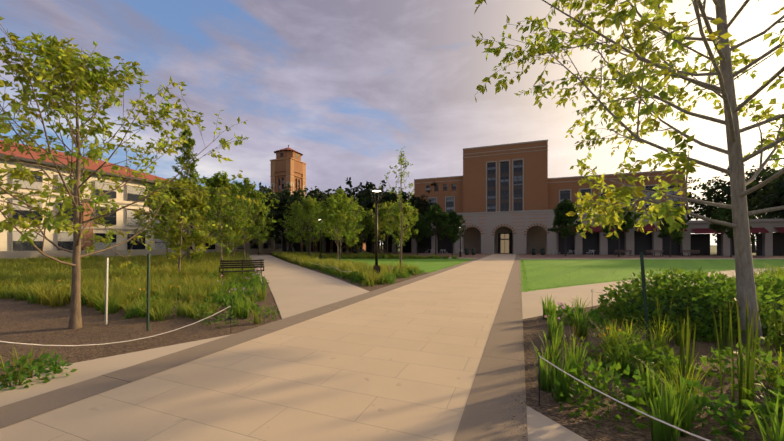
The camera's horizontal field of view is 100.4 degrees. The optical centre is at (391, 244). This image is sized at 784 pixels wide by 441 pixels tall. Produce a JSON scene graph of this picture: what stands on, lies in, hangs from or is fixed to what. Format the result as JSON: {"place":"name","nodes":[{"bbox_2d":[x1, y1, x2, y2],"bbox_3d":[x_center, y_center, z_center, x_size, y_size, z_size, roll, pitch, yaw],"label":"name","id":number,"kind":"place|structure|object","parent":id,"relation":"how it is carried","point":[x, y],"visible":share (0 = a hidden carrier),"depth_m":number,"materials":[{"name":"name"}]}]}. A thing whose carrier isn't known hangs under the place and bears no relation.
{"place":"outdoors","nodes":[
{"label":"outdoors","id":0,"kind":"place"},
{"bbox_2d":[315,239,365,250],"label":"hall building","id":1,"kind":"structure","parent":0,"point":[347,246],"depth_m":97.34,"materials":[{"name":"beige brick"}]},
{"bbox_2d":[0,0,783,244],"label":"sky","id":2,"kind":"structure","parent":0,"point":[347,85],"materials":[{"name":"blue"}]},
{"bbox_2d":[323,259,472,272],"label":"lawn","id":3,"kind":"structure","parent":0,"point":[428,265],"depth_m":29.86,"materials":[{"name":"green plant"}]},
{"bbox_2d":[284,196,329,257],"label":"tree","id":4,"kind":"object","parent":3,"relation":"on","point":[310,203],"visible":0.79,"depth_m":37.34,"materials":[{"name":"green plant"}]},
{"bbox_2d":[318,218,322,258],"bbox_3d":[-6.768,-0.458,30.891,0.480,4.130,0.480,0,0,-24],"label":"lamp post","id":5,"kind":"object","parent":3,"relation":"on","point":[320,255],"visible":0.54,"depth_m":30.84,"materials":[{"name":"brown metal"}]},
{"bbox_2d":[305,194,366,260],"bbox_3d":[-4.613,-1.470,28.712,4.466,6.160,4.317,0,0,36],"label":"tree","id":6,"kind":"object","parent":3,"relation":"on","point":[335,209],"visible":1,"depth_m":28.10,"materials":[{"name":"green plant"}]},
{"bbox_2d":[312,188,365,259],"bbox_3d":[-5.915,-2.326,36.183,5.726,7.872,4.777,0,0,-9],"label":"tree","id":7,"kind":"object","parent":3,"relation":"on","point":[340,191],"visible":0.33,"depth_m":35.70,"materials":[{"name":"green plant"}]},
{"bbox_2d":[382,199,418,259],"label":"tree","id":8,"kind":"object","parent":3,"relation":"on","point":[395,210],"visible":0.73,"depth_m":34.90,"materials":[{"name":"green plant"}]},
{"bbox_2d":[271,245,755,259],"bbox_3d":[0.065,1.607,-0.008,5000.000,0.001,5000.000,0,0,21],"label":"terrain","id":9,"kind":"structure","parent":0,"point":[713,249],"depth_m":61.77,"materials":[{"name":"green plant"}]},
{"bbox_2d":[0,334,231,406],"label":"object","id":10,"kind":"object","parent":9,"relation":"on","point":[89,369],"depth_m":4.15,"materials":[{"name":"concrete"}]},
{"bbox_2d":[0,140,281,258],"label":"hall building","id":11,"kind":"structure","parent":9,"relation":"on","point":[124,220],"depth_m":35.01,"materials":[{"name":"beige paint"}]},
{"bbox_2d":[204,183,273,251],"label":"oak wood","id":12,"kind":"object","parent":9,"relation":"on","point":[250,242],"depth_m":55.72,"materials":[{"name":"green plant"}]},
{"bbox_2d":[249,192,288,244],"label":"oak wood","id":13,"kind":"object","parent":9,"relation":"on","point":[283,241],"depth_m":69.91,"materials":[{"name":"green plant"}]},
{"bbox_2d":[277,201,319,252],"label":"tree","id":14,"kind":"object","parent":9,"relation":"on","point":[297,220],"visible":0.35,"depth_m":43.23,"materials":[{"name":"green plant"}]},
{"bbox_2d":[249,253,369,323],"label":"walk","id":15,"kind":"structure","parent":9,"relation":"on","point":[296,289],"depth_m":12.25,"materials":[{"name":"concrete"}]},
{"bbox_2d":[250,209,276,254],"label":"tree","id":16,"kind":"object","parent":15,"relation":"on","point":[256,223],"visible":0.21,"depth_m":53.13,"materials":[{"name":"green plant"}]},
{"bbox_2d":[364,180,399,248],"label":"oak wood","id":17,"kind":"object","parent":9,"relation":"on","point":[383,181],"depth_m":76.79,"materials":[{"name":"green plant"}]},
{"bbox_2d":[363,200,406,253],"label":"tree","id":18,"kind":"object","parent":9,"relation":"on","point":[382,224],"visible":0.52,"depth_m":40.63,"materials":[{"name":"green plant"}]},
{"bbox_2d":[0,257,783,440],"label":"mulch beds","id":19,"kind":"object","parent":9,"relation":"on","point":[23,321],"depth_m":5.26,"materials":[{"name":"brown soil"}]},
{"bbox_2d":[105,258,108,324],"bbox_3d":[-5.770,0.932,6.606,0.044,1.350,0.064,0,0,21],"label":"post","id":20,"kind":"object","parent":19,"relation":"on","point":[106,293],"visible":1,"depth_m":6.60,"materials":[{"name":"grey"}]},
{"bbox_2d":[0,303,231,345],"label":"rope fence","id":21,"kind":"object","parent":19,"relation":"on","point":[113,342],"visible":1,"depth_m":4.79,"materials":[{"name":"white fabric"}]},
{"bbox_2d":[0,16,258,328],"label":"tree","id":22,"kind":"object","parent":19,"relation":"on","point":[67,64],"visible":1,"depth_m":6.17,"materials":[{"name":"green plant"}]},
{"bbox_2d":[146,253,149,330],"bbox_3d":[-4.546,0.882,6.096,0.074,1.450,0.044,0,0,21],"label":"post","id":23,"kind":"object","parent":19,"relation":"on","point":[148,291],"visible":1,"depth_m":6.08,"materials":[{"name":"green metal"}]},
{"bbox_2d":[131,179,202,259],"bbox_3d":[-18.825,-1.972,27.838,5.009,7.165,4.853,0,0,21],"label":"tree","id":24,"kind":"object","parent":19,"relation":"on","point":[152,189],"visible":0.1,"depth_m":26.93,"materials":[{"name":"green plant"}]},
{"bbox_2d":[138,176,219,273],"bbox_3d":[-9.777,-0.791,14.963,2.916,4.801,3.553,0,0,-12],"label":"tree","id":25,"kind":"object","parent":19,"relation":"on","point":[175,234],"visible":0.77,"depth_m":14.51,"materials":[{"name":"green plant"}]},
{"bbox_2d":[165,124,217,260],"bbox_3d":[-15.357,-3.893,24.933,3.694,11.002,4.099,0,0,-16],"label":"tree","id":26,"kind":"object","parent":19,"relation":"on","point":[189,169],"visible":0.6,"depth_m":24.65,"materials":[{"name":"green plant"}]},
{"bbox_2d":[175,195,235,253],"bbox_3d":[-19.361,-2.116,33.204,5.828,7.457,5.594,0,0,21],"label":"tree","id":27,"kind":"object","parent":19,"relation":"on","point":[205,226],"visible":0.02,"depth_m":33.42,"materials":[{"name":"green plant"}]},
{"bbox_2d":[183,171,253,262],"bbox_3d":[-11.623,-1.693,21.799,4.315,6.608,5.309,0,0,-24],"label":"tree","id":28,"kind":"object","parent":19,"relation":"on","point":[218,179],"visible":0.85,"depth_m":21.49,"materials":[{"name":"green plant"}]},
{"bbox_2d":[0,251,458,387],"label":"tall meadow grass","id":29,"kind":"structure","parent":19,"relation":"on","point":[37,284],"depth_m":12.41,"materials":[{"name":"green plant"}]},
{"bbox_2d":[210,204,259,256],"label":"tree","id":30,"kind":"object","parent":19,"relation":"on","point":[227,218],"visible":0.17,"depth_m":30.96,"materials":[{"name":"green plant"}]},
{"bbox_2d":[219,259,263,279],"bbox_3d":[-6.687,1.131,14.595,1.810,0.954,0.580,0,0,-24],"label":"bench","id":31,"kind":"object","parent":19,"relation":"on","point":[242,263],"visible":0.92,"depth_m":14.72,"materials":[{"name":"brown wood"}]},
{"bbox_2d":[207,177,279,259],"bbox_3d":[-12.109,-1.935,26.884,5.667,7.088,5.213,0,0,0],"label":"tree","id":32,"kind":"object","parent":19,"relation":"on","point":[249,187],"visible":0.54,"depth_m":26.53,"materials":[{"name":"green plant"}]},
{"bbox_2d":[0,254,492,428],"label":"paving border","id":33,"kind":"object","parent":19,"relation":"on","point":[19,411],"visible":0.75,"depth_m":4.23,"materials":[{"name":"brown concrete"}]},
{"bbox_2d":[0,254,515,440],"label":"path pavers","id":34,"kind":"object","parent":19,"relation":"on","point":[402,363],"visible":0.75,"depth_m":3.75,"materials":[{"name":"concrete"}]},
{"bbox_2d":[370,188,382,273],"bbox_3d":[-0.689,-0.458,14.563,0.480,4.130,0.480,0,0,-24],"label":"lamp post","id":35,"kind":"object","parent":19,"relation":"on","point":[376,267],"visible":0.85,"depth_m":14.52,"materials":[{"name":"brown metal"}]},
{"bbox_2d":[0,264,783,440],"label":"plants","id":36,"kind":"object","parent":19,"relation":"on","point":[638,349],"visible":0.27,"depth_m":3.73,"materials":[{"name":"green plant"}]},
{"bbox_2d":[5,262,620,336],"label":"bed flowers","id":37,"kind":"object","parent":36,"relation":"attached to","point":[563,307],"visible":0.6,"depth_m":6.21,"materials":[{"name":"green plant"}]},
{"bbox_2d":[378,148,415,264],"bbox_3d":[0.430,-2.034,18.974,2.149,7.283,1.817,0,0,21],"label":"sapling wood","id":38,"kind":"object","parent":19,"relation":"on","point":[401,161],"visible":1,"depth_m":18.80,"materials":[{"name":"green plant"}]},
{"bbox_2d":[201,275,781,440],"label":"plants","id":39,"kind":"object","parent":19,"relation":"on","point":[557,338],"visible":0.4,"depth_m":4.77,"materials":[{"name":"green plant"}]},
{"bbox_2d":[201,266,783,437],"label":"forbs","id":40,"kind":"object","parent":19,"relation":"on","point":[738,412],"visible":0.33,"depth_m":4.75,"materials":[{"name":"green plant"}]},
{"bbox_2d":[213,264,783,440],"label":"grass plants","id":41,"kind":"object","parent":19,"relation":"on","point":[671,412],"visible":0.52,"depth_m":3.54,"materials":[{"name":"green plant"}]},
{"bbox_2d":[526,405,587,440],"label":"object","id":42,"kind":"object","parent":19,"relation":"on","point":[541,427],"depth_m":2.81,"materials":[{"name":"concrete"}]},
{"bbox_2d":[537,351,709,440],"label":"rope fence","id":43,"kind":"object","parent":19,"relation":"on","point":[687,432],"visible":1,"depth_m":2.61,"materials":[{"name":"white fabric"}]},
{"bbox_2d":[472,0,783,344],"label":"tree","id":44,"kind":"object","parent":19,"relation":"on","point":[618,197],"visible":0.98,"depth_m":5.40,"materials":[{"name":"green plant"}]},
{"bbox_2d":[640,252,649,341],"bbox_3d":[3.837,0.857,4.959,0.147,1.500,0.046,0,0,10],"label":"post","id":45,"kind":"object","parent":19,"relation":"on","point":[644,292],"visible":0.94,"depth_m":4.95,"materials":[{"name":"green metal"}]},
{"bbox_2d":[626,289,736,334],"bbox_3d":[5.840,1.231,6.529,1.884,0.712,1.627,0,0,21],"label":"shrub","id":46,"kind":"object","parent":19,"relation":"on","point":[665,310],"visible":0.21,"depth_m":6.07,"materials":[{"name":"green plant"}]},
{"bbox_2d":[595,267,783,342],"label":"bed shrubs","id":47,"kind":"object","parent":19,"relation":"on","point":[767,291],"visible":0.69,"depth_m":6.16,"materials":[{"name":"green plant"}]},
{"bbox_2d":[761,294,783,320],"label":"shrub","id":48,"kind":"object","parent":19,"relation":"on","point":[780,309],"visible":0.02,"depth_m":6.57,"materials":[{"name":"green plant"}]},
{"bbox_2d":[391,181,436,248],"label":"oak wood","id":49,"kind":"object","parent":9,"relation":"on","point":[416,203],"visible":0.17,"depth_m":64.55,"materials":[{"name":"green plant"}]},
{"bbox_2d":[454,254,527,440],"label":"paving border","id":50,"kind":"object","parent":9,"relation":"on","point":[495,409],"visible":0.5,"depth_m":3.74,"materials":[{"name":"brown concrete"}]},
{"bbox_2d":[399,257,783,258],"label":"plaza walk","id":51,"kind":"structure","parent":9,"relation":"on","point":[685,258],"depth_m":38.60,"materials":[{"name":"concrete"}]},
{"bbox_2d":[522,267,783,318],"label":"walk","id":52,"kind":"structure","parent":9,"relation":"on","point":[532,306],"depth_m":10.31,"materials":[{"name":"concrete"}]},
{"bbox_2d":[635,177,723,220],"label":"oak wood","id":53,"kind":"object","parent":9,"relation":"on","point":[696,206],"visible":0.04,"depth_m":70.95,"materials":[{"name":"green plant"}]},
{"bbox_2d":[688,163,783,252],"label":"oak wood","id":54,"kind":"object","parent":9,"relation":"on","point":[724,190],"visible":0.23,"depth_m":67.82,"materials":[{"name":"green plant"}]},
{"bbox_2d":[746,169,783,232],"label":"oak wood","id":55,"kind":"object","parent":9,"relation":"on","point":[763,193],"visible":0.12,"depth_m":51.88,"materials":[{"name":"green plant"}]},
{"bbox_2d":[263,251,783,258],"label":"walkway","id":56,"kind":"structure","parent":0,"point":[548,256],"depth_m":45.38,"materials":[{"name":"beige concrete"}]},
{"bbox_2d":[270,145,306,250],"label":"campanile","id":57,"kind":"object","parent":56,"relation":"on","point":[288,165],"depth_m":92.98,"materials":[{"name":"orange brick"}]},
{"bbox_2d":[250,182,329,252],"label":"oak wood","id":58,"kind":"object","parent":56,"relation":"on","point":[281,208],"visible":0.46,"depth_m":56.66,"materials":[{"name":"green plant"}]},
{"bbox_2d":[291,208,332,252],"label":"tree","id":59,"kind":"object","parent":56,"relation":"on","point":[308,233],"visible":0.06,"depth_m":50.65,"materials":[{"name":"green plant"}]},
{"bbox_2d":[289,188,334,251],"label":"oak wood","id":60,"kind":"object","parent":56,"relation":"on","point":[324,193],"visible":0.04,"depth_m":70.95,"materials":[{"name":"green plant"}]},
{"bbox_2d":[338,213,363,252],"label":"tree","id":61,"kind":"object","parent":56,"relation":"on","point":[349,229],"visible":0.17,"depth_m":54.26,"materials":[{"name":"green plant"}]},
{"bbox_2d":[314,185,396,252],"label":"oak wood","id":62,"kind":"object","parent":56,"relation":"on","point":[355,248],"visible":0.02,"depth_m":64.55,"materials":[{"name":"green plant"}]},
{"bbox_2d":[345,208,374,251],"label":"tree","id":63,"kind":"object","parent":56,"relation":"on","point":[364,220],"visible":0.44,"depth_m":48.95,"materials":[{"name":"green plant"}]},
{"bbox_2d":[329,177,406,253],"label":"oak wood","id":64,"kind":"object","parent":56,"relation":"on","point":[365,201],"visible":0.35,"depth_m":54.30,"materials":[{"name":"green plant"}]},
{"bbox_2d":[372,201,398,252],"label":"pine wood","id":65,"kind":"object","parent":56,"relation":"on","point":[381,220],"visible":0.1,"depth_m":47.80,"materials":[{"name":"green plant"}]},
{"bbox_2d":[405,212,425,255],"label":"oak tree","id":66,"kind":"object","parent":56,"relation":"on","point":[419,236],"visible":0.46,"depth_m":48.90,"materials":[{"name":"green plant"}]},
{"bbox_2d":[421,203,452,255],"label":"oak tree","id":67,"kind":"object","parent":56,"relation":"on","point":[437,214],"visible":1,"depth_m":46.46,"materials":[{"name":"green plant"}]},
{"bbox_2d":[440,210,465,255],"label":"oak tree","id":68,"kind":"object","parent":56,"relation":"on","point":[455,218],"visible":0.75,"depth_m":48.34,"materials":[{"name":"green plant"}]},
{"bbox_2d":[459,226,461,256],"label":"lamp post","id":69,"kind":"object","parent":56,"relation":"on","point":[460,244],"visible":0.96,"depth_m":44.02,"materials":[{"name":"brown metal"}]},
{"bbox_2d":[282,140,783,255],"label":"library building","id":70,"kind":"structure","parent":56,"relation":"on","point":[505,198],"depth_m":57.14,"materials":[{"name":"beige brick"}]},
{"bbox_2d":[547,199,583,255],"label":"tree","id":71,"kind":"object","parent":56,"relation":"on","point":[564,207],"visible":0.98,"depth_m":45.65,"materials":[{"name":"green plant"}]},
{"bbox_2d":[601,207,642,256],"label":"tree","id":72,"kind":"object","parent":56,"relation":"on","point":[630,221],"visible":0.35,"depth_m":43.51,"materials":[{"name":"green plant"}]},
{"bbox_2d":[645,251,663,255],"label":"plaza bench","id":73,"kind":"object","parent":56,"relation":"on","point":[661,252],"visible":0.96,"depth_m":45.72,"materials":[{"name":"grey wood"}]},
{"bbox_2d":[656,206,688,256],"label":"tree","id":74,"kind":"object","parent":56,"relation":"on","point":[676,235],"visible":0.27,"depth_m":44.03,"materials":[{"name":"green plant"}]},
{"bbox_2d":[679,250,699,256],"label":"plaza bench","id":75,"kind":"object","parent":56,"relation":"on","point":[696,252],"visible":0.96,"depth_m":45.26,"materials":[{"name":"grey wood"}]},
{"bbox_2d":[708,201,752,256],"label":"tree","id":76,"kind":"object","parent":56,"relation":"on","point":[725,215],"visible":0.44,"depth_m":43.12,"materials":[{"name":"green plant"}]},
{"bbox_2d":[763,164,783,234],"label":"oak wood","id":77,"kind":"object","parent":56,"relation":"on","point":[778,192],"visible":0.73,"depth_m":47.70,"materials":[{"name":"green plant"}]},
{"bbox_2d":[433,258,783,291],"bbox_3d":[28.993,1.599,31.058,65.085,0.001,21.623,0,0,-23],"label":"lawn","id":78,"kind":"structure","parent":0,"point":[619,265],"depth_m":22.73,"materials":[{"name":"green plant"}]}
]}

